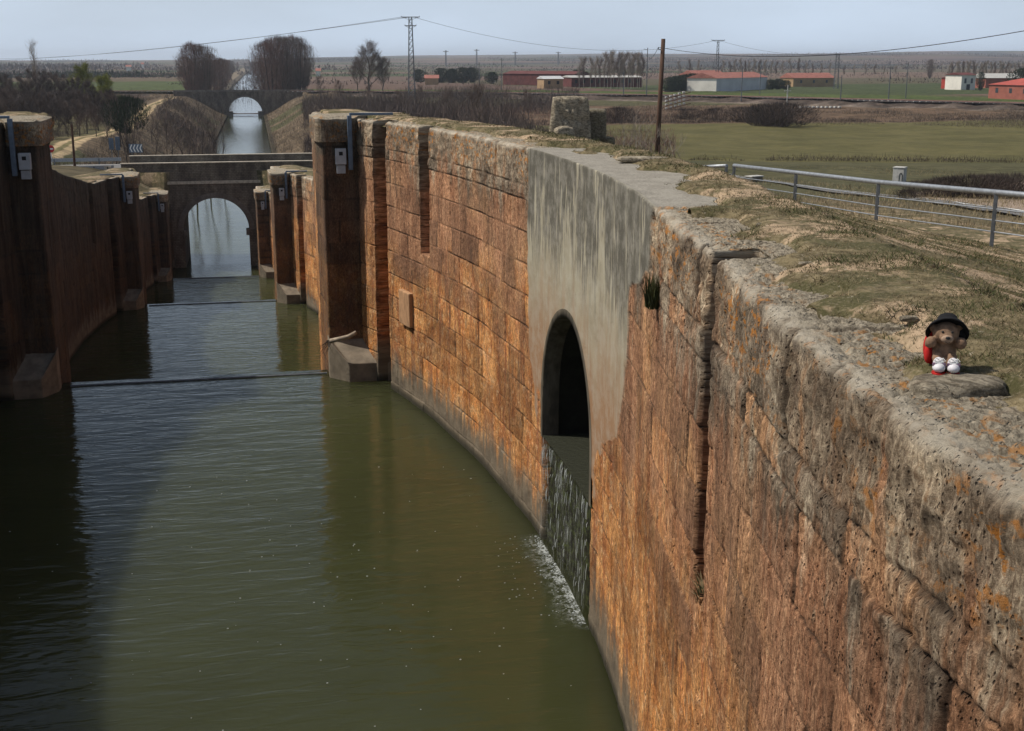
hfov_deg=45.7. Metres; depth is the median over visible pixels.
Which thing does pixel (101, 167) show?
guardrail
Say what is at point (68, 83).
thicket tree
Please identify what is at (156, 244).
lock wall
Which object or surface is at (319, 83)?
bare tree
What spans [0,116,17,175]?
metal bracket
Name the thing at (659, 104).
utility pole
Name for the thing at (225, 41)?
overhead wire
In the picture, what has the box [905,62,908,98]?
railway mast
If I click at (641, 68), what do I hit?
poplar
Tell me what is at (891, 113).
dry weeds
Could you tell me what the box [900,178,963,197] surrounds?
bramble bush
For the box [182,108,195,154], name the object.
sapling
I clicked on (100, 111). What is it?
thicket tree
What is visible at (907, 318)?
flat stone
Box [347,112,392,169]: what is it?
metal bracket
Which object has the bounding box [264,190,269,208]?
metal bracket
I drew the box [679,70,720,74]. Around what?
shed
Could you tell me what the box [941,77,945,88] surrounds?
shed
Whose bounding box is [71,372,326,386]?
weir
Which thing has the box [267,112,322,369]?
lock wall
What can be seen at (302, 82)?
bare tree
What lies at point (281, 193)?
meter box
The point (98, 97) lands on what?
thicket tree
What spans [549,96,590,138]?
masonry fragment
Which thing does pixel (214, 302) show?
weir
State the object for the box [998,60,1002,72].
poplar
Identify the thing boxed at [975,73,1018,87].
shed
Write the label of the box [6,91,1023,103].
railway track
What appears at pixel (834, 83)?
pylon
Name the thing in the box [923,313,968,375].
teddy bear
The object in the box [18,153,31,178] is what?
meter box
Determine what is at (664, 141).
sapling
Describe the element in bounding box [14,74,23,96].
thicket tree
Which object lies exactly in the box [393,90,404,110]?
bare tree
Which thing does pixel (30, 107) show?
thicket tree
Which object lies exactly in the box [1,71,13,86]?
thicket tree
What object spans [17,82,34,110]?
thicket tree
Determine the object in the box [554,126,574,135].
masonry fragment
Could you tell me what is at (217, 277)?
weir
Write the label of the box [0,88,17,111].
thicket tree
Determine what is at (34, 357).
lock wall
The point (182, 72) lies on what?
bare tree
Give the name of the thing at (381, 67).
bare tree
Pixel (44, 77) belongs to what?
thicket tree
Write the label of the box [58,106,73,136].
thicket tree
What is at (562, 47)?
overhead wire
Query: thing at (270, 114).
bank scrub
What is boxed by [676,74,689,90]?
evergreen bush
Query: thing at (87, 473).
lock water
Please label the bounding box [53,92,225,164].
bank scrub
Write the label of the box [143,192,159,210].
metal bracket
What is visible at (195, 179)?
arch bridge
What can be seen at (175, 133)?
sapling
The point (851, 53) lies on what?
overhead wire
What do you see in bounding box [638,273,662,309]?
wall plant
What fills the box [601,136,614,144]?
masonry fragment
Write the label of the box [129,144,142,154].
chevron sign
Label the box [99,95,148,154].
dark round tree
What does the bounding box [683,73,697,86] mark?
evergreen bush
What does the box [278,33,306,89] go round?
bare tree
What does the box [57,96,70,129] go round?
thicket tree
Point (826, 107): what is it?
sleeper stack
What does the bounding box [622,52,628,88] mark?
poplar
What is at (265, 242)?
lock wall
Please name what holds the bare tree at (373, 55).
on the ground at (734, 143)
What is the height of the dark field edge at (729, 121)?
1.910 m
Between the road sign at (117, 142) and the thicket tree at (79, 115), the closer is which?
the road sign at (117, 142)
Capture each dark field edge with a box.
[522,114,1023,124]
[689,152,1022,162]
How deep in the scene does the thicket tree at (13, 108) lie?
180.85 m
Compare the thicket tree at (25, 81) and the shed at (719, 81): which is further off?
the shed at (719, 81)
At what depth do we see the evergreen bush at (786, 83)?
520.98 m
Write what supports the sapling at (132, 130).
on the ground at (734, 143)
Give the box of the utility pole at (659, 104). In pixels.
[655,39,664,151]
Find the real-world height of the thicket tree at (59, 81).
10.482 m
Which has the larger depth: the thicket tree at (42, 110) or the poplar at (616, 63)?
the poplar at (616, 63)
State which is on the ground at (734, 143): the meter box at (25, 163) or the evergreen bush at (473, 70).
the evergreen bush at (473, 70)
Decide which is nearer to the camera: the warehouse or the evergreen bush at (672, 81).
the warehouse
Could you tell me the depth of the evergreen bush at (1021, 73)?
503.55 m
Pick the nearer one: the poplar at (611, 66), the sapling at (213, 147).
the sapling at (213, 147)
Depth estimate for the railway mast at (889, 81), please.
334.67 m
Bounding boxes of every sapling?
[99,114,121,163]
[117,119,133,162]
[130,116,143,154]
[130,119,153,154]
[147,115,162,154]
[148,107,153,141]
[156,120,177,154]
[159,109,178,154]
[169,116,189,154]
[177,111,198,205]
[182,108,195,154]
[195,104,209,153]
[201,112,218,153]
[209,106,219,153]
[214,108,229,153]
[614,120,632,145]
[620,116,645,145]
[624,103,643,147]
[629,122,649,149]
[638,116,653,148]
[643,123,659,151]
[658,125,670,153]
[667,132,679,156]
[674,132,685,157]
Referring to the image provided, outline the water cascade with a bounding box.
[498,433,588,626]
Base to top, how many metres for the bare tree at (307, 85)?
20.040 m
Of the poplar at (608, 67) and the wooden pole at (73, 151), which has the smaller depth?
the wooden pole at (73, 151)
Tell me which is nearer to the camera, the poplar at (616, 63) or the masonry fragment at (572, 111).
the masonry fragment at (572, 111)
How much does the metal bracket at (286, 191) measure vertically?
1.290 m
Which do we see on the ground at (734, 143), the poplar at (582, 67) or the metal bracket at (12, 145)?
the poplar at (582, 67)
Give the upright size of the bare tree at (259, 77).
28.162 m
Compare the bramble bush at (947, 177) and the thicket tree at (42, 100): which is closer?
the bramble bush at (947, 177)
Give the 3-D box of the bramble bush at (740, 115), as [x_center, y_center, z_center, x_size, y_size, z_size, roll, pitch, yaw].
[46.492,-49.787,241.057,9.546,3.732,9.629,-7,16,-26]
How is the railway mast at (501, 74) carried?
on the ground at (734, 143)
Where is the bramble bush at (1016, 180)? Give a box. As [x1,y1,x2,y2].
[969,173,1023,198]
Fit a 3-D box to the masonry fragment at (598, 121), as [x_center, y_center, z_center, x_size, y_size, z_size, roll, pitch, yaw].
[1.976,-5.690,29.634,0.615,1.131,0.798,0,14,0]
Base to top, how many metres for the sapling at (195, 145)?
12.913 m
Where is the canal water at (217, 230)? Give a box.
[187,71,271,264]
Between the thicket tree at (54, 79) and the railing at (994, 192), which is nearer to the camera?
the railing at (994, 192)
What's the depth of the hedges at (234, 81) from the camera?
919.70 m
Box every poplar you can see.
[24,39,39,83]
[576,56,583,87]
[581,57,586,89]
[587,58,596,87]
[593,56,599,88]
[597,58,603,77]
[600,51,608,89]
[605,51,610,88]
[607,49,614,88]
[609,51,616,88]
[614,52,623,88]
[617,51,624,84]
[620,51,627,88]
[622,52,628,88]
[625,51,633,82]
[629,51,635,73]
[631,51,635,87]
[635,52,641,86]
[636,51,642,87]
[639,52,646,87]
[797,57,800,71]
[972,60,976,73]
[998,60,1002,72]
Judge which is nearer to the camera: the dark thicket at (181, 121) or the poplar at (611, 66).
the dark thicket at (181, 121)
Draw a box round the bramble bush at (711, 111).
[698,107,731,119]
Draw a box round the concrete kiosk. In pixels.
[892,166,907,181]
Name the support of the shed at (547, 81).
on the ground at (734, 143)
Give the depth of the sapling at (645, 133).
64.50 m
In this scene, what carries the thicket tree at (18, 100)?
on the ground at (734, 143)
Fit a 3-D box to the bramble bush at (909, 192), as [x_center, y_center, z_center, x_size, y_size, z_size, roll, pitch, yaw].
[20.396,-8.739,62.472,1.897,0.751,1.810,11,18,38]
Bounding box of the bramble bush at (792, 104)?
[746,99,820,126]
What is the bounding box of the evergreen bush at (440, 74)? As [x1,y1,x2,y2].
[432,67,449,82]
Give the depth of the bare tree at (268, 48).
474.88 m
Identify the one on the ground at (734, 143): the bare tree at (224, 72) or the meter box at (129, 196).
the bare tree at (224, 72)
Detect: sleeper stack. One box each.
[665,91,690,108]
[800,106,841,108]
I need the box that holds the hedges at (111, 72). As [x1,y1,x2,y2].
[0,69,221,80]
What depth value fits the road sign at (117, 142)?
121.11 m
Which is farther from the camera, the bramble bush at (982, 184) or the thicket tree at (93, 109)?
the thicket tree at (93, 109)
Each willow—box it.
[65,59,96,96]
[88,72,120,102]
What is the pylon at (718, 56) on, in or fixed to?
on the ground at (734, 143)
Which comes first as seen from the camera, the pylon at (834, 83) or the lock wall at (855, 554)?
the lock wall at (855, 554)
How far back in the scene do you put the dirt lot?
63.89 m
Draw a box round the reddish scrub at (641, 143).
[400,99,679,156]
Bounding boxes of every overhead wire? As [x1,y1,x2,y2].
[14,17,399,58]
[15,17,407,59]
[415,17,716,50]
[659,31,1022,56]
[719,40,837,54]
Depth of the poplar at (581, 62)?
509.50 m
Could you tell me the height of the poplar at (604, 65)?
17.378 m
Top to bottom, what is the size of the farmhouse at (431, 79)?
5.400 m
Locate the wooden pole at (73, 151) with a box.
[71,124,75,165]
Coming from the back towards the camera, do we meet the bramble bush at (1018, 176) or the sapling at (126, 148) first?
the sapling at (126, 148)
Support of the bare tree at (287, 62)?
on the ground at (734, 143)
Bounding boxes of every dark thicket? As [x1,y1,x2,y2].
[4,88,217,154]
[297,78,581,152]
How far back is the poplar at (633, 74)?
542.85 m
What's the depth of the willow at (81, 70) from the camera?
302.69 m
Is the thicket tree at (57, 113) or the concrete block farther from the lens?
the thicket tree at (57, 113)
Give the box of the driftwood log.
[318,331,356,357]
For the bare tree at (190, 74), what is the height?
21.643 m
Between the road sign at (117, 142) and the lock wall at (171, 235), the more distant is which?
the road sign at (117, 142)
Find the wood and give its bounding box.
[0,51,1023,75]
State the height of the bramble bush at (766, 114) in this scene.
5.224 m
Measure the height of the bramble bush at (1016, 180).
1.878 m
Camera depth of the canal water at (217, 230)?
155.72 m
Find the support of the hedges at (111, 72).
on the ground at (734, 143)
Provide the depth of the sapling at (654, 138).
60.57 m
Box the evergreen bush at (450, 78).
[445,69,457,82]
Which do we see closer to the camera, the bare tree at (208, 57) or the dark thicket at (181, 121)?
the dark thicket at (181, 121)
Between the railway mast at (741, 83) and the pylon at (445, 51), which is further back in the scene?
the pylon at (445, 51)
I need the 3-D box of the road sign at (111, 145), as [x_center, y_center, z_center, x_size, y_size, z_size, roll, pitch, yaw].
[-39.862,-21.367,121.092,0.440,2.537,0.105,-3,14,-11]
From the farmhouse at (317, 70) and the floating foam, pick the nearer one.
the floating foam
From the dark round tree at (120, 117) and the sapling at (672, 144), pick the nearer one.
the sapling at (672, 144)
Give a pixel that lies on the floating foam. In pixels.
(313, 602)
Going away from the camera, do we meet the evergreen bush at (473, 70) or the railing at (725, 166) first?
the railing at (725, 166)
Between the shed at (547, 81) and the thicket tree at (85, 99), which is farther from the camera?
the shed at (547, 81)
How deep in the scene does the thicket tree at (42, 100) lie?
218.47 m
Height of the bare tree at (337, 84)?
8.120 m
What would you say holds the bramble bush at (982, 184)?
on the ground at (734, 143)
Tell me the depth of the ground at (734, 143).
157.39 m
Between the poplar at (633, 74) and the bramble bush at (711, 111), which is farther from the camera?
the poplar at (633, 74)
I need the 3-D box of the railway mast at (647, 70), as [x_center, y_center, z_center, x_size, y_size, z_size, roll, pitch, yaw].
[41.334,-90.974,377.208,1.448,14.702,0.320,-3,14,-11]
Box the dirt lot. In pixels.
[907,183,1023,209]
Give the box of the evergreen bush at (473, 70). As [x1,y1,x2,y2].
[463,67,481,82]
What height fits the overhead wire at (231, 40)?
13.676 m
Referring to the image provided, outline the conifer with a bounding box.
[975,72,984,89]
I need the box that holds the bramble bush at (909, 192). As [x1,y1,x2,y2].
[889,188,927,199]
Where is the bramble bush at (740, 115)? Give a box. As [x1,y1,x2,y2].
[724,105,766,121]
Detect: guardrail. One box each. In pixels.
[51,157,120,164]
[79,165,113,168]
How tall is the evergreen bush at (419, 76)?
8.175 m
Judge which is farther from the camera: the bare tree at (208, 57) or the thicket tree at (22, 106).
the bare tree at (208, 57)
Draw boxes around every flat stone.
[616,156,667,161]
[798,261,811,265]
[899,315,918,321]
[906,372,1007,398]
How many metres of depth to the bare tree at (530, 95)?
254.05 m
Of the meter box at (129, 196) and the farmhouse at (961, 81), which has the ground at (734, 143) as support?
the farmhouse at (961, 81)
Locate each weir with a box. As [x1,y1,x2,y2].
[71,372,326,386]
[149,300,275,305]
[181,276,253,278]
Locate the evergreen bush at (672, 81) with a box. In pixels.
[663,77,678,91]
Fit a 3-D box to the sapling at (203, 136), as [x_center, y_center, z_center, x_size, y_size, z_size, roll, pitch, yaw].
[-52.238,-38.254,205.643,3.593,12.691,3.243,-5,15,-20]
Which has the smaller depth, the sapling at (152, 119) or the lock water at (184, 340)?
the lock water at (184, 340)
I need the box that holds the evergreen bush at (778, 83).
[774,79,784,88]
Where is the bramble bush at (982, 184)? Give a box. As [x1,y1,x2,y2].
[937,172,1017,198]
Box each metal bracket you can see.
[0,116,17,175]
[100,174,125,201]
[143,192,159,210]
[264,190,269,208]
[285,170,306,198]
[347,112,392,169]
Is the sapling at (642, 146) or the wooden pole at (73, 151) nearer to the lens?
the sapling at (642, 146)
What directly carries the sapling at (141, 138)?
on the ground at (734, 143)
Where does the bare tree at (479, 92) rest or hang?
on the ground at (734, 143)
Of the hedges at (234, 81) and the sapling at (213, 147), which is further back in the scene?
the hedges at (234, 81)
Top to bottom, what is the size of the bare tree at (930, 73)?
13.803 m
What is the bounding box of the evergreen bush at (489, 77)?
[484,72,498,83]
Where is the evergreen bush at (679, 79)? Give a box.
[668,75,685,90]
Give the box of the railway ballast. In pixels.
[155,91,1021,113]
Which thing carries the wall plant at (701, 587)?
attached to the lock wall at (855, 554)
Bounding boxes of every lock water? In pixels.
[0,370,624,730]
[70,299,320,381]
[146,275,274,303]
[172,263,258,277]
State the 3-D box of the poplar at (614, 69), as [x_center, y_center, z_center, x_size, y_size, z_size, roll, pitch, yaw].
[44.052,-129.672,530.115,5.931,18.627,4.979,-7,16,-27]
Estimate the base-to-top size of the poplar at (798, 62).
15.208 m
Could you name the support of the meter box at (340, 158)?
attached to the lock wall at (855, 554)
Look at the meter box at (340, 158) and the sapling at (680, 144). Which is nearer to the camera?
the meter box at (340, 158)
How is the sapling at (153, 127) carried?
on the ground at (734, 143)
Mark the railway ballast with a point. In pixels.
(668, 95)
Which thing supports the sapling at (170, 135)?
on the ground at (734, 143)
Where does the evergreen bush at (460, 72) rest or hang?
on the ground at (734, 143)
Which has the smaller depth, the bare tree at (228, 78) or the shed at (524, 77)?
the shed at (524, 77)
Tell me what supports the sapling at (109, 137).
on the ground at (734, 143)
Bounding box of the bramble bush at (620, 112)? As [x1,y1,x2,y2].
[606,106,639,122]
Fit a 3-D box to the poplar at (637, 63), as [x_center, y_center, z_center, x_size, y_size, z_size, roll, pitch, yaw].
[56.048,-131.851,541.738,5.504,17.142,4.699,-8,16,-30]
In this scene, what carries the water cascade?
on the lock water at (87, 473)
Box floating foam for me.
[9,478,570,730]
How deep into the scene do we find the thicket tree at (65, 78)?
324.80 m
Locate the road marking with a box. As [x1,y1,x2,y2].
[742,176,1023,210]
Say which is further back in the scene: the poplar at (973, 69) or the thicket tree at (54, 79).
the poplar at (973, 69)
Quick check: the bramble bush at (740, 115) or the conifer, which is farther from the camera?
the conifer
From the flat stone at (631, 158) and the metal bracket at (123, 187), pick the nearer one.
the flat stone at (631, 158)
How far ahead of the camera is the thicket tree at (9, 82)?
264.80 m
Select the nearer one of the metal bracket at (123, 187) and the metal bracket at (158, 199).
the metal bracket at (123, 187)
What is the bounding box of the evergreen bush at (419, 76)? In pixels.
[411,69,427,81]
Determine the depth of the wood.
2056.26 m
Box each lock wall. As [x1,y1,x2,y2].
[0,115,70,400]
[52,169,146,361]
[107,169,172,288]
[168,204,174,267]
[253,166,279,277]
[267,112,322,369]
[309,112,1023,730]
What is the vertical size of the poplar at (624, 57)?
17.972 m
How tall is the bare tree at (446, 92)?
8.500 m
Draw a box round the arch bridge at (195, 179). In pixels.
[120,153,312,267]
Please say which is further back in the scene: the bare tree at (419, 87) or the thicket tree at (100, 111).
the bare tree at (419, 87)
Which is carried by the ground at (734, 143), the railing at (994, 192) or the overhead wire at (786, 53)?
the railing at (994, 192)
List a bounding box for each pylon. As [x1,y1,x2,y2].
[401,16,419,98]
[443,50,448,65]
[712,40,724,71]
[833,53,840,88]
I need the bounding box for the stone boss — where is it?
[399,289,413,327]
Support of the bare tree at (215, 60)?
on the ground at (734, 143)
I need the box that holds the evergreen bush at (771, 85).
[766,79,776,88]
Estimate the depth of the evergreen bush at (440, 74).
677.92 m
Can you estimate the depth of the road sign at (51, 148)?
120.12 m
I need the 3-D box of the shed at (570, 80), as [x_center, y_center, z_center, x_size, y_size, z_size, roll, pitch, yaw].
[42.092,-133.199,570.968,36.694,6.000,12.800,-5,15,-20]
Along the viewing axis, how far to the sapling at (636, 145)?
62.61 m
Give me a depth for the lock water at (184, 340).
50.02 m
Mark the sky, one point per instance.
(71, 28)
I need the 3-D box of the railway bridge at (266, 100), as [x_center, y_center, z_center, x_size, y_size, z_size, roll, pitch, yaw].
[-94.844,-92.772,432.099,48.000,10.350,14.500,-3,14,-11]
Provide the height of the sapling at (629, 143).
4.019 m
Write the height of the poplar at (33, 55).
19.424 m
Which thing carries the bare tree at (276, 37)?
on the ground at (734, 143)
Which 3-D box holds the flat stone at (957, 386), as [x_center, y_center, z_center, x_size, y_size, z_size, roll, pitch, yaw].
[1.825,0.123,4.983,0.403,0.175,0.246,0,14,0]
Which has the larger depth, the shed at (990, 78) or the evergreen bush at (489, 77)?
the evergreen bush at (489, 77)
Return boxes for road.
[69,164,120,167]
[731,174,1023,215]
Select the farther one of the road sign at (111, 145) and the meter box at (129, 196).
the road sign at (111, 145)
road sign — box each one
[49,145,53,162]
[108,138,113,163]
[115,137,119,163]
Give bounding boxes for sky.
[0,0,1023,61]
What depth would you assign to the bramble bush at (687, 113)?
253.69 m
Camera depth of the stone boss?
26.41 m
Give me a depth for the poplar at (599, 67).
547.71 m
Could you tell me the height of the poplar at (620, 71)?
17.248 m
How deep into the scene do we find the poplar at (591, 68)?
524.85 m
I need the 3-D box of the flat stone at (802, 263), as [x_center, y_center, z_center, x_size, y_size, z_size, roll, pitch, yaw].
[1.925,-0.653,7.819,0.170,0.030,0.072,1,14,4]
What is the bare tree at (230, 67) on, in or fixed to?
on the ground at (734, 143)
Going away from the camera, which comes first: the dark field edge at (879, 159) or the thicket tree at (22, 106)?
the dark field edge at (879, 159)
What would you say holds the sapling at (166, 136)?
on the ground at (734, 143)
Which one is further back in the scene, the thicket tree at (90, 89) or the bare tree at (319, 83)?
the bare tree at (319, 83)
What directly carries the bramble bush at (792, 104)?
on the ground at (734, 143)
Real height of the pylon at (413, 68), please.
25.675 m
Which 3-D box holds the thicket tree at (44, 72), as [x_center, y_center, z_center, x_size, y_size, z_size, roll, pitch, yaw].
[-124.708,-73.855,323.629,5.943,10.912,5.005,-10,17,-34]
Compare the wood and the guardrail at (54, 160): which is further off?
the wood
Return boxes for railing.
[703,164,727,172]
[732,164,1023,246]
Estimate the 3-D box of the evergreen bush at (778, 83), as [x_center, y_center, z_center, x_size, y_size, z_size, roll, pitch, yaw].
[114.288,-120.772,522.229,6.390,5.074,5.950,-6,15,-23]
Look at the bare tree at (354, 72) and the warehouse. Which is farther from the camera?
the bare tree at (354, 72)
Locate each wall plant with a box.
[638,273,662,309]
[682,570,703,604]
[774,449,788,458]
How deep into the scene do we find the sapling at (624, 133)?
64.62 m
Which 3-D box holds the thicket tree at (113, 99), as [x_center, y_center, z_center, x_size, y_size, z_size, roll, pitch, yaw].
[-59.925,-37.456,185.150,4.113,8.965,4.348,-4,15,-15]
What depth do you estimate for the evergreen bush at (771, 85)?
518.95 m
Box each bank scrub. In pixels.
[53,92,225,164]
[265,90,462,152]
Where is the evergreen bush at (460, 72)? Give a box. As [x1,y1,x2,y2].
[453,67,469,82]
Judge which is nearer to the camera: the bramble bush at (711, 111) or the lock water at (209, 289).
the lock water at (209, 289)
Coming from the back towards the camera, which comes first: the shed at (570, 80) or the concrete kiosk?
the shed at (570, 80)
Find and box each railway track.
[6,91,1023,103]
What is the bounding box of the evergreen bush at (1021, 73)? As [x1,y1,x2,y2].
[1005,67,1023,80]
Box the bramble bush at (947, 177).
[921,173,981,197]
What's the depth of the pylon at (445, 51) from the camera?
2226.31 m
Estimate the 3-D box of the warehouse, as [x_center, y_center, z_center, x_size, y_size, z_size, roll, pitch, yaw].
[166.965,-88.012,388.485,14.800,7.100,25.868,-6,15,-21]
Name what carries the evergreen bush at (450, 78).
on the ground at (734, 143)
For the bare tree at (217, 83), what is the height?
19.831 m
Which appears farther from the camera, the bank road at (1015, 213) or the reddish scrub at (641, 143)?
the reddish scrub at (641, 143)
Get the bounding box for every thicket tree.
[0,87,9,111]
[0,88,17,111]
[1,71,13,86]
[4,78,20,97]
[7,102,20,111]
[13,96,27,111]
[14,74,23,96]
[15,102,27,110]
[16,75,34,104]
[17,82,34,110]
[21,96,39,112]
[24,66,43,91]
[33,97,53,114]
[36,73,54,99]
[37,68,48,94]
[37,91,49,111]
[46,72,65,102]
[48,98,63,128]
[50,71,63,97]
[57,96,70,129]
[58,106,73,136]
[61,74,70,90]
[63,79,77,103]
[67,98,85,135]
[74,88,92,133]
[79,79,96,105]
[87,101,101,136]
[90,91,106,130]
[99,106,111,136]
[106,93,127,146]
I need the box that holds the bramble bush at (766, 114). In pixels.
[729,101,803,126]
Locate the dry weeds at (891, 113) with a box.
[603,102,1023,127]
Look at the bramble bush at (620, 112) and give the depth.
243.09 m
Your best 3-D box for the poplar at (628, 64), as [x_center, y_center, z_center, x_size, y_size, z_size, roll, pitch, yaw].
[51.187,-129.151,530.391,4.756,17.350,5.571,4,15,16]
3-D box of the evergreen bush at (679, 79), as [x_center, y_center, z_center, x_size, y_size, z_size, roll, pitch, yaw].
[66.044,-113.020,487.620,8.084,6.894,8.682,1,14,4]
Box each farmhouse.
[315,68,320,75]
[424,75,438,84]
[780,73,833,86]
[945,72,975,89]
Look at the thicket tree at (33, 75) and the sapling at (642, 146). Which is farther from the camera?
the thicket tree at (33, 75)
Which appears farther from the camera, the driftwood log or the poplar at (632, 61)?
the poplar at (632, 61)
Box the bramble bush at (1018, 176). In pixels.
[975,172,1023,198]
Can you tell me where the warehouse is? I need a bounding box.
[988,78,1023,99]
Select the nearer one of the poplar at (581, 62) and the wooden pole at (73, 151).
the wooden pole at (73, 151)
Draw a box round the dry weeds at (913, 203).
[709,163,1023,232]
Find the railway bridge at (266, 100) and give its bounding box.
[173,90,313,116]
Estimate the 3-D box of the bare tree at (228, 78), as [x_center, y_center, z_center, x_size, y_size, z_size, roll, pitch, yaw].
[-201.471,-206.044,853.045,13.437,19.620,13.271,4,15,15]
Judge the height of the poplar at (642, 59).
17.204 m
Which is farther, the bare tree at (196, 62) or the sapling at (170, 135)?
the bare tree at (196, 62)
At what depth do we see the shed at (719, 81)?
489.84 m
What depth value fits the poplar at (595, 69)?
532.39 m
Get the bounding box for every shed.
[502,71,591,85]
[536,76,563,88]
[562,75,641,86]
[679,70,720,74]
[687,72,766,90]
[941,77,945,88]
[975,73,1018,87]
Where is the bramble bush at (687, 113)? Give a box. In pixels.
[665,108,704,119]
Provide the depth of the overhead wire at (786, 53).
527.79 m
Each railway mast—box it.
[501,58,501,90]
[645,48,647,95]
[738,67,742,100]
[887,66,890,98]
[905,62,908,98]
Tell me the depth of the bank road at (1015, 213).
59.06 m
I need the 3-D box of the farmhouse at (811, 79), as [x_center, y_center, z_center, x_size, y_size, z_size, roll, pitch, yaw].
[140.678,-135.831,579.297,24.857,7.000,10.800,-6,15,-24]
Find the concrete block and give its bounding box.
[744,175,763,181]
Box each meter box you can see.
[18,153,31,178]
[126,191,132,203]
[279,188,284,199]
[335,148,346,173]
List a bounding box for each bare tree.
[173,40,207,89]
[174,56,192,89]
[176,42,213,89]
[185,43,220,89]
[198,54,227,89]
[211,58,231,89]
[216,57,229,89]
[221,59,231,82]
[224,59,233,76]
[246,34,297,89]
[246,39,280,89]
[258,32,294,89]
[261,34,309,89]
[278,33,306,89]
[278,35,316,89]
[294,45,319,89]
[315,75,324,96]
[333,79,344,98]
[348,55,363,90]
[350,38,390,90]
[362,84,373,105]
[375,55,393,89]
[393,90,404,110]
[416,85,423,99]
[440,84,459,117]
[464,79,490,123]
[523,88,536,118]
[924,59,938,78]
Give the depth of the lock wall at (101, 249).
52.87 m
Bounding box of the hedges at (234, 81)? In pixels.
[0,65,1017,89]
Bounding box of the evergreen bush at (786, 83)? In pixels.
[780,80,790,88]
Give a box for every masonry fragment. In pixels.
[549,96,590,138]
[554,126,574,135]
[589,108,606,140]
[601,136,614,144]
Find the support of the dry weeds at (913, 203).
on the ground at (734, 143)
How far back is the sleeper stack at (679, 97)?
309.85 m
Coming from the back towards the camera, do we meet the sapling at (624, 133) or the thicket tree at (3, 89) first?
the thicket tree at (3, 89)
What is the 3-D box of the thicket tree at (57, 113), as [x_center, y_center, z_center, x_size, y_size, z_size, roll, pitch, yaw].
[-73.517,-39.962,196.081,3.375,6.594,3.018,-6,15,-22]
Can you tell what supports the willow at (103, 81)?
on the ground at (734, 143)
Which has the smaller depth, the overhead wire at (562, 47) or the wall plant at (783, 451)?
the wall plant at (783, 451)
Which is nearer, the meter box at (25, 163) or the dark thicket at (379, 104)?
the meter box at (25, 163)
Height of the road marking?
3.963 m
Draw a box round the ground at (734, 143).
[0,51,1023,411]

